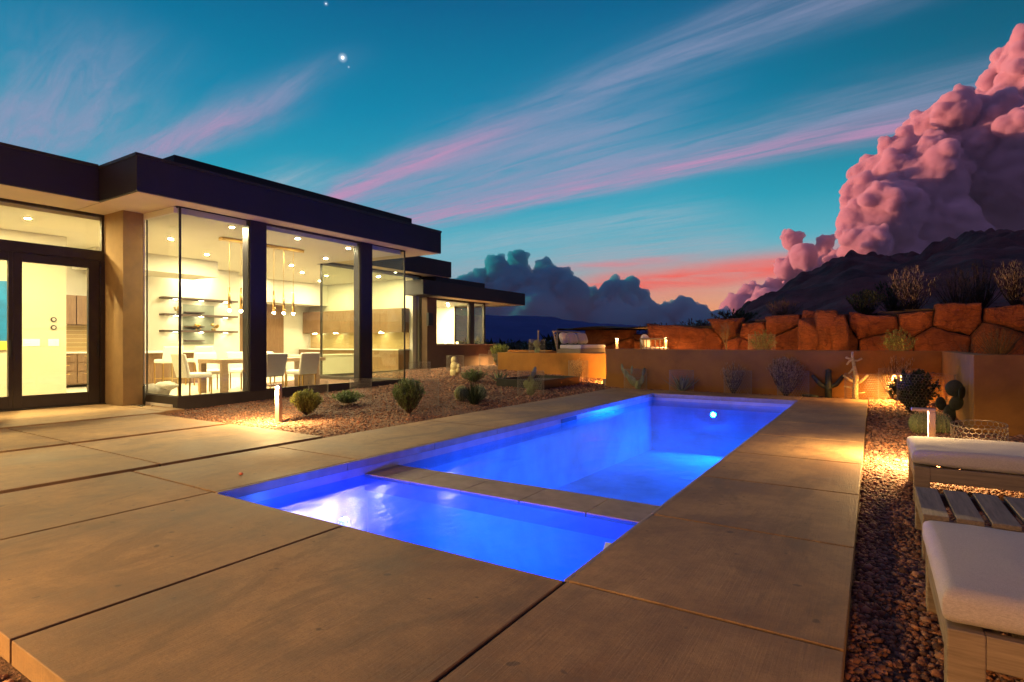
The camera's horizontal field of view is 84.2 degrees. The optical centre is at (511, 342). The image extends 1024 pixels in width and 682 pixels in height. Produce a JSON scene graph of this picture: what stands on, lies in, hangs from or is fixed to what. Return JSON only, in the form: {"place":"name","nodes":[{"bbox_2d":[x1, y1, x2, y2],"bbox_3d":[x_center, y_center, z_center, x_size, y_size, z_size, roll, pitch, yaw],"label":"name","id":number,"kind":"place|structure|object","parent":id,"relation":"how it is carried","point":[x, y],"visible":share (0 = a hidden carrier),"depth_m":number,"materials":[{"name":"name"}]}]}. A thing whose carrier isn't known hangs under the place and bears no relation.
{"place":"outdoors","nodes":[
{"label":"outdoors","id":0,"kind":"place"},
{"bbox_2d":[0,656,30,681],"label":"gravel ground","id":1,"kind":"structure","parent":0,"point":[12,672],"depth_m":2.25,"materials":[{"name":"gravel"}]},
{"bbox_2d":[0,142,524,411],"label":"house","id":2,"kind":"structure","parent":1,"relation":"on","point":[133,248],"depth_m":12.44,"materials":[{"name":"grey paint"}]},
{"bbox_2d":[0,281,6,349],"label":"wall art","id":3,"kind":"object","parent":2,"relation":"attached to","point":[3,315],"depth_m":12.02,"materials":[{"name":"blue paint"}]},
{"bbox_2d":[0,250,12,409],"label":"sliding door","id":4,"kind":"structure","parent":2,"relation":"in","point":[6,403],"depth_m":10.03,"materials":[{"name":"brown metal"}]},
{"bbox_2d":[0,198,103,252],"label":"transom window","id":5,"kind":"structure","parent":2,"relation":"in","point":[100,216],"depth_m":10.67,"materials":[{"name":"brown metal"}]},
{"bbox_2d":[13,252,99,408],"bbox_3d":[-8.522,-0.220,10.639,0.110,2.800,1.340,0,0,33],"label":"sliding door","id":6,"kind":"structure","parent":2,"relation":"in","point":[92,395],"depth_m":10.70,"materials":[{"name":"brown metal"}]},
{"bbox_2d":[66,325,86,384],"bbox_3d":[-11.495,0.300,14.860,0.678,1.560,1.740,0,0,33],"label":"kitchen cabinet","id":7,"kind":"object","parent":2,"relation":"on","point":[76,360],"visible":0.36,"depth_m":14.82,"materials":[{"name":"brown wood"}]},
{"bbox_2d":[66,295,86,324],"bbox_3d":[-11.609,-0.866,14.921,0.380,0.768,1.720,0,0,33],"label":"wall cabinet","id":8,"kind":"object","parent":2,"relation":"attached to","point":[76,309],"depth_m":14.88,"materials":[{"name":"brown wood"}]},
{"bbox_2d":[71,295,86,324],"bbox_3d":[-11.362,-0.870,15.308,0.380,0.760,0.800,0,0,33],"label":"cabinet door","id":9,"kind":"structure","parent":8,"relation":"in","point":[81,301],"depth_m":14.95,"materials":[{"name":"brown wood"}]},
{"bbox_2d":[145,381,178,394],"bbox_3d":[-7.466,0.987,11.910,0.842,0.372,0.666,0,0,33],"label":"floor cushion","id":10,"kind":"object","parent":2,"relation":"on","point":[165,387],"visible":0.68,"depth_m":11.76,"materials":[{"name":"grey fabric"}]},
{"bbox_2d":[146,206,180,396],"bbox_3d":[-6.694,-0.770,10.862,1.232,3.540,0.028,0,0,33],"label":"window","id":11,"kind":"structure","parent":2,"relation":"in","point":[179,207],"depth_m":10.54,"materials":[{"name":"brown metal"}]},
{"bbox_2d":[154,346,183,383],"bbox_3d":[-9.074,0.620,14.976,0.575,1.060,0.499,0,0,33],"label":"bar stool","id":12,"kind":"object","parent":2,"relation":"on","point":[167,352],"visible":0.57,"depth_m":14.79,"materials":[{"name":"beige fabric"}]},
{"bbox_2d":[170,354,212,395],"bbox_3d":[-6.963,0.690,12.330,0.538,0.920,0.653,0,0,33],"label":"dining chair","id":13,"kind":"object","parent":2,"relation":"on","point":[186,373],"visible":0.94,"depth_m":12.12,"materials":[{"name":"beige fabric"}]},
{"bbox_2d":[185,346,212,384],"bbox_3d":[-8.644,0.620,15.651,0.575,1.060,0.499,0,0,33],"label":"bar stool","id":14,"kind":"object","parent":2,"relation":"on","point":[203,348],"visible":0.44,"depth_m":15.47,"materials":[{"name":"beige fabric"}]},
{"bbox_2d":[194,352,228,391],"bbox_3d":[-7.300,0.690,13.786,0.653,0.920,0.538,0,0,33],"label":"dining chair","id":15,"kind":"object","parent":2,"relation":"on","point":[212,368],"visible":0.64,"depth_m":13.87,"materials":[{"name":"beige fabric"}]},
{"bbox_2d":[181,207,248,396],"bbox_3d":[-5.807,-0.770,11.130,0.024,3.540,1.375,0,0,33],"label":"window","id":16,"kind":"structure","parent":2,"relation":"in","point":[181,207],"depth_m":11.69,"materials":[{"name":"brown metal"}]},
{"bbox_2d":[226,352,242,388],"bbox_3d":[-6.870,0.690,14.461,0.653,0.920,0.538,0,0,33],"label":"dining chair","id":17,"kind":"object","parent":2,"relation":"on","point":[235,368],"visible":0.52,"depth_m":14.43,"materials":[{"name":"beige fabric"}]},
{"bbox_2d":[240,303,242,351],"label":"wood door","id":18,"kind":"structure","parent":2,"relation":"in","point":[241,313],"depth_m":21.74,"materials":[{"name":"brown wood"}]},
{"bbox_2d":[219,237,303,314],"bbox_3d":[-6.082,-1.573,13.899,0.160,1.704,2.200,0,0,33],"label":"chandelier","id":19,"kind":"object","parent":2,"relation":"hanging from","point":[229,240],"visible":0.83,"depth_m":14.10,"materials":[{"name":"gold metal"}]},
{"bbox_2d":[198,357,325,392],"bbox_3d":[-6.055,0.760,13.941,1.000,0.780,2.800,0,0,33],"label":"dining table","id":20,"kind":"object","parent":2,"relation":"on","point":[223,363],"visible":0.64,"depth_m":13.01,"materials":[{"name":"white wood"}]},
{"bbox_2d":[267,304,283,352],"bbox_3d":[-9.761,-0.201,22.767,0.060,2.699,1.300,0,0,33],"label":"wood door","id":21,"kind":"structure","parent":2,"relation":"in","point":[275,322],"depth_m":22.98,"materials":[{"name":"brown wood"}]},
{"bbox_2d":[267,353,287,387],"bbox_3d":[-5.552,0.690,12.968,0.653,0.920,0.538,0,0,33],"label":"dining chair","id":22,"kind":"object","parent":2,"relation":"on","point":[276,364],"visible":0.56,"depth_m":12.83,"materials":[{"name":"beige fabric"}]},
{"bbox_2d":[286,352,319,386],"bbox_3d":[-5.068,0.690,13.727,0.653,0.920,0.538,0,0,33],"label":"dining chair","id":23,"kind":"object","parent":2,"relation":"on","point":[308,363],"visible":0.94,"depth_m":13.57,"materials":[{"name":"beige fabric"}]},
{"bbox_2d":[266,223,359,389],"bbox_3d":[-4.535,-0.770,13.126,0.050,3.540,2.640,0,0,33],"label":"window","id":24,"kind":"structure","parent":2,"relation":"in","point":[271,225],"depth_m":13.37,"materials":[{"name":"brown metal"}]},
{"bbox_2d":[287,354,353,375],"bbox_3d":[-6.927,0.780,20.664,0.580,0.740,2.680,0,0,33],"label":"sideboard","id":25,"kind":"object","parent":2,"relation":"on","point":[337,363],"visible":0.45,"depth_m":20.88,"materials":[{"name":"beige paint"}]},
{"bbox_2d":[298,308,409,371],"bbox_3d":[-6.406,-0.075,22.561,5.740,2.450,0.639,0,0,33],"label":"kitchen run","id":26,"kind":"object","parent":2,"relation":"on","point":[387,338],"visible":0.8,"depth_m":22.08,"materials":[{"name":"brown wood"}]},
{"bbox_2d":[303,312,324,333],"bbox_3d":[-8.293,-0.850,23.898,1.120,0.900,0.385,0,0,33],"label":"cabinet door","id":27,"kind":"structure","parent":26,"relation":"in","point":[311,320],"depth_m":23.74,"materials":[{"name":"brown wood"}]},
{"bbox_2d":[323,311,338,332],"bbox_3d":[-7.332,-0.850,23.285,1.120,0.900,0.385,0,0,33],"label":"cabinet door","id":28,"kind":"structure","parent":26,"relation":"in","point":[330,318],"depth_m":23.08,"materials":[{"name":"brown wood"}]},
{"bbox_2d":[339,310,353,332],"bbox_3d":[-6.370,-0.850,22.672,1.120,0.900,0.385,0,0,33],"label":"cabinet door","id":29,"kind":"structure","parent":26,"relation":"in","point":[346,317],"depth_m":22.59,"materials":[{"name":"brown wood"}]},
{"bbox_2d":[372,309,379,332],"bbox_3d":[-5.409,-0.850,22.059,1.120,0.900,0.385,0,0,33],"label":"cabinet door","id":30,"kind":"structure","parent":26,"relation":"in","point":[375,312],"depth_m":21.70,"materials":[{"name":"brown wood"}]},
{"bbox_2d":[380,308,408,332],"bbox_3d":[-4.448,-0.850,21.446,1.120,0.900,0.385,0,0,33],"label":"cabinet door","id":31,"kind":"structure","parent":26,"relation":"in","point":[391,319],"depth_m":21.24,"materials":[{"name":"brown wood"}]},
{"bbox_2d":[320,251,403,378],"bbox_3d":[-4.425,-0.770,16.542,3.512,3.540,0.028,0,0,33],"label":"window","id":32,"kind":"structure","parent":2,"relation":"in","point":[401,251],"depth_m":17.47,"materials":[{"name":"brown metal"}]},
{"bbox_2d":[321,263,421,374],"bbox_3d":[-4.681,-0.760,19.481,0.090,3.520,4.580,0,0,33],"label":"window","id":33,"kind":"structure","parent":2,"relation":"in","point":[420,277],"depth_m":19.52,"materials":[{"name":"brown metal"}]},
{"bbox_2d":[372,244,404,381],"bbox_3d":[-3.291,-0.770,15.076,0.024,3.540,1.225,0,0,33],"label":"window","id":34,"kind":"structure","parent":2,"relation":"in","point":[372,244],"depth_m":15.58,"materials":[{"name":"brown metal"}]},
{"bbox_2d":[437,298,469,344],"bbox_3d":[-2.383,-0.825,22.677,0.090,1.790,2.160,0,0,33],"label":"window","id":35,"kind":"structure","parent":2,"relation":"in","point":[468,305],"depth_m":23.54,"materials":[{"name":"brown metal"}]},
{"bbox_2d":[69,443,565,681],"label":"joint sealant","id":36,"kind":"object","parent":1,"relation":"on","point":[462,662],"visible":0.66,"depth_m":2.36,"materials":[{"name":"rubber"}]},
{"bbox_2d":[216,393,799,582],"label":"swimming pool","id":37,"kind":"structure","parent":1,"relation":"in","point":[565,497],"depth_m":5.87,"materials":[{"name":"liquid"}]},
{"bbox_2d":[575,400,788,430],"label":"water","id":38,"kind":"structure","parent":37,"relation":"in","point":[716,406],"depth_m":11.66,"materials":[{"name":"liquid"}]},
{"bbox_2d":[720,361,746,393],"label":"dry shrub","id":39,"kind":"object","parent":1,"relation":"on","point":[733,388],"visible":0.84,"depth_m":13.69,"materials":[{"name":"plant"}]},
{"bbox_2d":[606,349,1023,435],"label":"garden wall","id":40,"kind":"structure","parent":1,"relation":"on","point":[993,385],"depth_m":12.71,"materials":[{"name":"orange paint"}]},
{"bbox_2d":[0,404,321,493],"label":"terrace paving","id":41,"kind":"structure","parent":0,"point":[37,450],"depth_m":6.90,"materials":[{"name":"concrete"}]},
{"bbox_2d":[145,350,214,383],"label":"kitchen island","id":42,"kind":"structure","parent":0,"point":[153,355],"depth_m":15.58,"materials":[{"name":"brown wood"}]},
{"bbox_2d":[163,365,618,437],"bbox_3d":[-0.347,1.112,18.485,8.740,0.342,21.200,0,0,33],"label":"gravel bed","id":43,"kind":"object","parent":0,"point":[290,383],"visible":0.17,"depth_m":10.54,"materials":[{"name":"gravel"}]},
{"bbox_2d":[267,384,281,421],"bbox_3d":[-3.762,0.960,8.980,0.100,0.620,0.200,0,0,33],"label":"path light","id":44,"kind":"object","parent":43,"relation":"on","point":[278,402],"visible":0.88,"depth_m":9.01,"materials":[{"name":"white metal"}]},
{"bbox_2d":[289,388,323,414],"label":"shrub","id":45,"kind":"object","parent":43,"relation":"on","point":[305,402],"visible":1,"depth_m":9.63,"materials":[{"name":"green plant"}]},
{"bbox_2d":[330,389,364,403],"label":"shrub","id":46,"kind":"object","parent":43,"relation":"on","point":[347,396],"visible":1,"depth_m":10.97,"materials":[{"name":"green plant"}]},
{"bbox_2d":[392,377,425,412],"bbox_3d":[-1.833,0.920,10.072,0.650,0.670,0.668,0,0,33],"label":"shrub","id":47,"kind":"object","parent":43,"relation":"on","point":[406,395],"visible":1,"depth_m":9.95,"materials":[{"name":"green plant"}]},
{"bbox_2d":[408,362,430,382],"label":"wire cage","id":48,"kind":"object","parent":43,"relation":"on","point":[421,371],"visible":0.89,"depth_m":15.51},
{"bbox_2d":[409,378,438,407],"bbox_3d":[-1.693,0.958,10.923,0.569,0.520,0.569,0,0,-44],"label":"wire cage","id":49,"kind":"object","parent":43,"relation":"on","point":[429,392],"visible":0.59,"depth_m":10.89,"materials":[{"name":"metal"}]},
{"bbox_2d":[450,356,460,375],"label":"teddy cactus","id":50,"kind":"object","parent":43,"relation":"on","point":[455,366],"visible":0.94,"depth_m":17.53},
{"bbox_2d":[454,385,467,400],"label":"barrel cactus","id":51,"kind":"object","parent":43,"relation":"on","point":[460,396],"visible":0.82,"depth_m":11.90,"materials":[{"name":"plant"}]},
{"bbox_2d":[453,377,493,404],"bbox_3d":[-0.751,0.950,11.406,1.033,0.580,1.107,0,0,10],"label":"desert spoon","id":52,"kind":"object","parent":43,"relation":"on","point":[473,396],"visible":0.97,"depth_m":11.39,"materials":[{"name":"green plant"}]},
{"bbox_2d":[460,367,487,381],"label":"shrub","id":53,"kind":"object","parent":43,"relation":"on","point":[472,374],"visible":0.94,"depth_m":15.90,"materials":[{"name":"green plant"}]},
{"bbox_2d":[490,343,508,364],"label":"shrub","id":54,"kind":"object","parent":43,"relation":"on","point":[500,348],"visible":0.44,"depth_m":21.08,"materials":[{"name":"green plant"}]},
{"bbox_2d":[517,370,543,396],"bbox_3d":[0.437,0.939,13.241,0.629,0.574,0.629,0,0,-3],"label":"wire cage","id":55,"kind":"object","parent":43,"relation":"on","point":[538,371],"visible":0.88,"depth_m":13.02,"materials":[{"name":"metal"}]},
{"bbox_2d":[523,367,538,395],"bbox_3d":[0.435,0.894,13.245,0.400,0.688,0.115,0,0,26],"label":"prickly pear","id":56,"kind":"object","parent":43,"relation":"on","point":[530,383],"visible":0.91,"depth_m":13.22,"materials":[{"name":"plant"}]},
{"bbox_2d":[496,375,578,389],"bbox_3d":[0.756,1.125,15.677,1.420,0.350,2.150,0,0,33],"label":"planter box","id":57,"kind":"object","parent":43,"relation":"on","point":[552,381],"visible":0.56,"depth_m":15.13,"materials":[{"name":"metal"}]},
{"bbox_2d":[497,352,605,379],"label":"garden wall","id":58,"kind":"structure","parent":43,"relation":"on","point":[553,363],"depth_m":18.81,"materials":[{"name":"orange paint"}]},
{"bbox_2d":[570,358,586,375],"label":"dry shrub","id":59,"kind":"object","parent":43,"relation":"on","point":[577,369],"visible":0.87,"depth_m":17.94,"materials":[{"name":"plant"}]},
{"bbox_2d":[0,472,843,681],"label":"patio","id":60,"kind":"structure","parent":0,"point":[128,577],"depth_m":2.53,"materials":[{"name":"concrete"}]},
{"bbox_2d":[134,388,802,492],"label":"walkway","id":61,"kind":"structure","parent":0,"point":[216,474],"depth_m":6.70,"materials":[{"name":"concrete"}]},
{"bbox_2d":[0,0,1023,325],"label":"sky","id":62,"kind":"structure","parent":0,"point":[624,162],"materials":[{"name":"blue"}]},
{"bbox_2d":[456,315,647,342],"bbox_3d":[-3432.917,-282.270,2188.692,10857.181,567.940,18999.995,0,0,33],"label":"distant hills","id":63,"kind":"structure","parent":0,"point":[515,328],"depth_m":4593.10,"materials":[{"name":"blue"}]},
{"bbox_2d":[569,397,867,667],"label":"pool deck","id":64,"kind":"structure","parent":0,"point":[757,531],"depth_m":3.46,"materials":[{"name":"concrete"}]},
{"bbox_2d":[619,387,866,398],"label":"loose gravel","id":65,"kind":"structure","parent":0,"point":[739,393],"depth_m":13.83,"materials":[{"name":"gravel"}]},
{"bbox_2d":[621,364,645,388],"bbox_3d":[3.206,0.899,15.060,0.680,0.696,0.114,0,0,33],"label":"prickly pear","id":66,"kind":"object","parent":65,"relation":"on","point":[632,381],"visible":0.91,"depth_m":15.02,"materials":[{"name":"plant"}]},
{"bbox_2d":[624,369,646,389],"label":"wire cage","id":67,"kind":"object","parent":65,"relation":"on","point":[635,378],"visible":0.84,"depth_m":14.88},
{"bbox_2d":[663,373,696,390],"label":"agave","id":68,"kind":"object","parent":65,"relation":"on","point":[680,383],"visible":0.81,"depth_m":14.31,"materials":[{"name":"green plant"}]},
{"bbox_2d":[669,370,693,391],"bbox_3d":[4.295,0.964,14.363,0.599,0.547,0.599,0,0,38],"label":"wire cage","id":69,"kind":"object","parent":65,"relation":"on","point":[682,380],"visible":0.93,"depth_m":14.22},
{"bbox_2d":[724,370,751,393],"bbox_3d":[5.433,0.949,13.637,0.629,0.574,0.629,0,0,20],"label":"wire cage","id":70,"kind":"object","parent":65,"relation":"on","point":[740,381],"visible":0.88,"depth_m":13.45,"materials":[{"name":"metal"}]},
{"bbox_2d":[766,355,805,395],"bbox_3d":[6.314,0.763,13.059,0.844,0.965,0.858,0,0,33],"label":"dry shrub","id":71,"kind":"object","parent":65,"relation":"on","point":[784,369],"visible":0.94,"depth_m":12.97,"materials":[{"name":"plant"}]},
{"bbox_2d":[777,370,808,396],"bbox_3d":[6.434,0.935,12.975,0.659,0.602,0.659,0,0,-27],"label":"wire cage","id":72,"kind":"object","parent":65,"relation":"on","point":[793,385],"visible":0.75,"depth_m":12.76,"materials":[{"name":"metal"}]},
{"bbox_2d":[802,369,843,397],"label":"cholla cactus","id":73,"kind":"object","parent":65,"relation":"on","point":[828,386],"visible":0.88,"depth_m":12.68,"materials":[{"name":"plant"}]},
{"bbox_2d":[557,304,1023,330],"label":"hillside","id":74,"kind":"structure","parent":0,"point":[605,328],"depth_m":27.21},
{"bbox_2d":[711,307,760,321],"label":"desert bush","id":75,"kind":"object","parent":74,"relation":"on","point":[749,315],"visible":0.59,"depth_m":20.49,"materials":[{"name":"green plant"}]},
{"bbox_2d":[760,297,804,314],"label":"desert bush","id":76,"kind":"object","parent":74,"relation":"on","point":[784,309],"visible":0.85,"depth_m":19.29,"materials":[{"name":"plant"}]},
{"bbox_2d":[846,289,885,314],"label":"desert bush","id":77,"kind":"object","parent":74,"relation":"on","point":[864,306],"visible":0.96,"depth_m":17.83,"materials":[{"name":"green plant"}]},
{"bbox_2d":[866,279,918,310],"bbox_3d":[13.318,-1.573,19.729,1.414,1.362,1.462,0,0,0],"label":"desert bush","id":78,"kind":"object","parent":74,"relation":"on","point":[891,300],"visible":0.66,"depth_m":19.59,"materials":[{"name":"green plant"}]},
{"bbox_2d":[886,263,939,309],"bbox_3d":[12.425,-1.646,17.556,1.372,1.707,1.425,0,0,33],"label":"desert bush","id":79,"kind":"object","parent":74,"relation":"on","point":[907,303],"visible":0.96,"depth_m":17.53,"materials":[{"name":"plant"}]},
{"bbox_2d":[927,267,992,303],"bbox_3d":[13.829,-1.613,17.482,1.756,1.443,1.828,0,0,33],"label":"desert bush","id":80,"kind":"object","parent":74,"relation":"on","point":[955,297],"visible":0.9,"depth_m":17.45,"materials":[{"name":"plant"}]},
{"bbox_2d":[944,258,1016,307],"bbox_3d":[15.011,-1.861,18.186,1.728,1.741,1.760,0,0,2],"label":"desert bush","id":81,"kind":"object","parent":74,"relation":"on","point":[987,299],"visible":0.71,"depth_m":17.98,"materials":[{"name":"plant"}]},
{"bbox_2d":[993,259,1023,304],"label":"desert bush","id":82,"kind":"object","parent":74,"relation":"on","point":[1013,293],"visible":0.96,"depth_m":16.02,"materials":[{"name":"plant"}]},
{"bbox_2d":[699,228,1023,325],"bbox_3d":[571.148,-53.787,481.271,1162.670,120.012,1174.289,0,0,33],"label":"mountain","id":83,"kind":"structure","parent":0,"point":[832,283],"depth_m":253.59,"materials":[{"name":"stone"}]},
{"bbox_2d":[843,398,1023,681],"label":"gravel strip","id":84,"kind":"object","parent":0,"point":[890,654],"visible":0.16,"depth_m":2.87,"materials":[{"name":"gravel"}]},
{"bbox_2d":[843,352,868,398],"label":"cholla cactus","id":85,"kind":"object","parent":84,"relation":"on","point":[856,376],"visible":0.94,"depth_m":12.26,"materials":[{"name":"plant"}]},
{"bbox_2d":[844,373,878,399],"bbox_3d":[7.577,0.949,12.294,0.629,0.574,0.629,0,0,9],"label":"wire cage","id":86,"kind":"object","parent":84,"relation":"on","point":[860,386],"visible":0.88,"depth_m":12.27,"materials":[{"name":"metal"}]},
{"bbox_2d":[875,355,917,400],"bbox_3d":[8.149,0.735,11.977,0.902,1.023,0.971,0,0,33],"label":"dry shrub","id":87,"kind":"object","parent":84,"relation":"on","point":[897,371],"visible":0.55,"depth_m":11.99,"materials":[{"name":"plant"}]},
{"bbox_2d":[887,368,942,413],"bbox_3d":[7.078,0.851,9.979,0.848,0.830,0.866,0,0,-38],"label":"dark shrub","id":88,"kind":"object","parent":84,"relation":"on","point":[913,395],"visible":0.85,"depth_m":9.83,"materials":[{"name":"green plant"}]},
{"bbox_2d":[905,411,937,433],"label":"barrel cactus","id":89,"kind":"object","parent":84,"relation":"on","point":[918,422],"visible":0.65,"depth_m":7.96,"materials":[{"name":"plant"}]},
{"bbox_2d":[911,407,935,436],"bbox_3d":[4.201,0.975,5.789,0.200,0.620,0.100,0,0,33],"label":"path light","id":90,"kind":"object","parent":84,"relation":"on","point":[931,422],"visible":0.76,"depth_m":5.72,"materials":[{"name":"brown metal"}]},
{"bbox_2d":[863,398,1004,473],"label":"loose gravel","id":91,"kind":"structure","parent":84,"relation":"on","point":[883,412],"depth_m":7.95,"materials":[{"name":"gravel"}]},
{"bbox_2d":[897,372,955,416],"bbox_3d":[7.030,0.883,9.631,0.813,0.726,0.813,0,0,-23],"label":"wire cage","id":92,"kind":"object","parent":91,"relation":"on","point":[921,391],"visible":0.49,"depth_m":9.52,"materials":[{"name":"metal"}]},
{"bbox_2d":[935,380,965,423],"bbox_3d":[6.700,0.916,8.660,0.379,0.710,0.164,0,0,33],"label":"prickly pear","id":93,"kind":"object","parent":91,"relation":"on","point":[955,389],"visible":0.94,"depth_m":8.62,"materials":[{"name":"plant"}]},
{"bbox_2d":[936,412,953,432],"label":"barrel cactus","id":94,"kind":"object","parent":84,"relation":"on","point":[943,421],"visible":0.55,"depth_m":7.94,"materials":[{"name":"plant"}]},
{"bbox_2d":[907,436,1023,501],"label":"chaise lounge","id":95,"kind":"object","parent":84,"relation":"on","point":[992,460],"visible":0.98,"depth_m":4.43,"materials":[{"name":"fabric"}]},
{"bbox_2d":[915,487,1023,560],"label":"slatted table","id":96,"kind":"object","parent":84,"relation":"on","point":[933,503],"visible":0.78,"depth_m":3.46,"materials":[{"name":"grey wood"}]},
{"bbox_2d":[922,520,1023,681],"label":"chaise lounge","id":97,"kind":"object","parent":84,"relation":"on","point":[975,589],"visible":1,"depth_m":1.97,"materials":[{"name":"fabric"}]},
{"bbox_2d":[950,420,1008,441],"bbox_3d":[5.503,1.109,6.676,0.530,0.315,0.530,-4,2,32],"label":"wire cage","id":98,"kind":"object","parent":84,"relation":"on","point":[966,427],"visible":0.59,"depth_m":6.67,"materials":[{"name":"metal"}]},
{"bbox_2d":[845,464,1023,681],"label":"loose gravel","id":99,"kind":"structure","parent":0,"point":[875,492],"depth_m":2.94,"materials":[{"name":"gravel"}]},
{"bbox_2d":[984,432,1023,442],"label":"loose gravel","id":100,"kind":"structure","parent":0,"point":[1019,438],"depth_m":7.59,"materials":[{"name":"gravel"}]},
{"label":"terrace ground","id":101,"kind":"structure","parent":0,"visible":0},
{"bbox_2d":[748,328,776,349],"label":"shrub","id":102,"kind":"object","parent":101,"relation":"on","point":[761,343],"visible":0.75,"depth_m":17.16,"materials":[{"name":"green plant"}]},
{"bbox_2d":[647,297,1023,354],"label":"boulder wall","id":103,"kind":"structure","parent":101,"relation":"on","point":[945,326],"depth_m":16.55,"materials":[{"name":"red stone"}]},
{"bbox_2d":[877,328,917,350],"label":"shrub","id":104,"kind":"object","parent":101,"relation":"on","point":[899,345],"visible":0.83,"depth_m":15.12,"materials":[{"name":"green plant"}]},
{"bbox_2d":[970,321,1023,354],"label":"bare shrub","id":105,"kind":"object","parent":101,"relation":"on","point":[1001,347],"visible":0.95,"depth_m":13.41,"materials":[{"name":"plant"}]},
{"label":"desert ground","id":106,"kind":"structure","parent":0,"visible":0},
{"bbox_2d":[457,332,584,350],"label":"valley scrub","id":107,"kind":"object","parent":106,"relation":"on","point":[524,345],"visible":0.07,"depth_m":49.12,"materials":[{"name":"green plant"}]},
{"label":"terrace ground","id":108,"kind":"structure","parent":0,"visible":0},
{"bbox_2d":[552,331,604,352],"bbox_3d":[2.419,-0.005,20.220,1.100,0.850,2.100,0,0,33],"label":"outdoor sofa","id":109,"kind":"object","parent":108,"relation":"on","point":[569,337],"visible":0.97,"depth_m":19.66,"materials":[{"name":"fabric"}]},
{"bbox_2d":[585,330,647,351],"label":"boulder wall","id":110,"kind":"structure","parent":108,"relation":"on","point":[629,339],"depth_m":28.36,"materials":[{"name":"orange stone"}]},
{"bbox_2d":[640,334,668,348],"bbox_3d":[4.987,0.054,19.764,1.058,0.732,1.091,0,0,33],"label":"lounge chair","id":111,"kind":"object","parent":108,"relation":"on","point":[645,341],"visible":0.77,"depth_m":19.41,"materials":[{"name":"grey wood"}]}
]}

